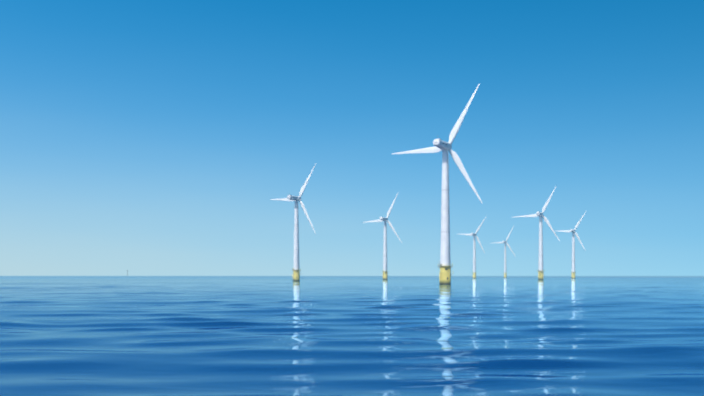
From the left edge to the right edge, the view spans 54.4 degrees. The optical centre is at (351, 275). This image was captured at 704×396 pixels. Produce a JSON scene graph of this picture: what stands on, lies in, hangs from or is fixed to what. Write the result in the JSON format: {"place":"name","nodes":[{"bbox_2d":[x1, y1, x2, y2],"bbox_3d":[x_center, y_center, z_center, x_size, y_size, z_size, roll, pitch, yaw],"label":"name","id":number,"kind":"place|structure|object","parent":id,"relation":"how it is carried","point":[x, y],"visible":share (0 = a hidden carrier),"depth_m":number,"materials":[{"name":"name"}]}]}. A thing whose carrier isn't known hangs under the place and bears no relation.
{"place":"outdoors","nodes":[
{"label":"outdoors","id":0,"kind":"place"},
{"bbox_2d":[0,276,703,395],"bbox_3d":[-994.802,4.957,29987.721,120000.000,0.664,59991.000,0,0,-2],"label":"sea","id":1,"kind":"structure","parent":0,"point":[338,336],"depth_m":57.67,"materials":[{"name":"liquid"}]},
{"bbox_2d":[270,164,315,280],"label":"wind turbine","id":2,"kind":"object","parent":1,"relation":"on","point":[296,269],"visible":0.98,"depth_m":657.14,"materials":[{"name":"white paint"}]},
{"bbox_2d":[362,193,401,279],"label":"wind turbine","id":3,"kind":"object","parent":1,"relation":"on","point":[385,271],"visible":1,"depth_m":899.15,"materials":[{"name":"white paint"}]},
{"bbox_2d":[392,84,481,284],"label":"wind turbine","id":4,"kind":"object","parent":1,"relation":"on","point":[444,147],"visible":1,"depth_m":390.84,"materials":[{"name":"white paint"}]},
{"bbox_2d":[461,217,485,278],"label":"wind turbine","id":5,"kind":"object","parent":1,"relation":"on","point":[474,255],"visible":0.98,"depth_m":1233.59,"materials":[{"name":"white paint"}]},
{"bbox_2d":[495,226,515,277],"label":"wind turbine","id":6,"kind":"object","parent":1,"relation":"on","point":[505,265],"visible":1,"depth_m":1503.58,"materials":[{"name":"white paint"}]},
{"bbox_2d":[515,185,559,279],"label":"wind turbine","id":7,"kind":"object","parent":1,"relation":"on","point":[540,260],"visible":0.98,"depth_m":827.05,"materials":[{"name":"white paint"}]},
{"bbox_2d":[558,212,585,278],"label":"wind turbine","id":8,"kind":"object","parent":1,"relation":"on","point":[574,233],"visible":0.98,"depth_m":1132.88,"materials":[{"name":"white paint"}]},
{"bbox_2d":[0,0,703,275],"label":"sky","id":9,"kind":"structure","parent":0,"point":[139,137],"materials":[{"name":"blue"}]}
]}

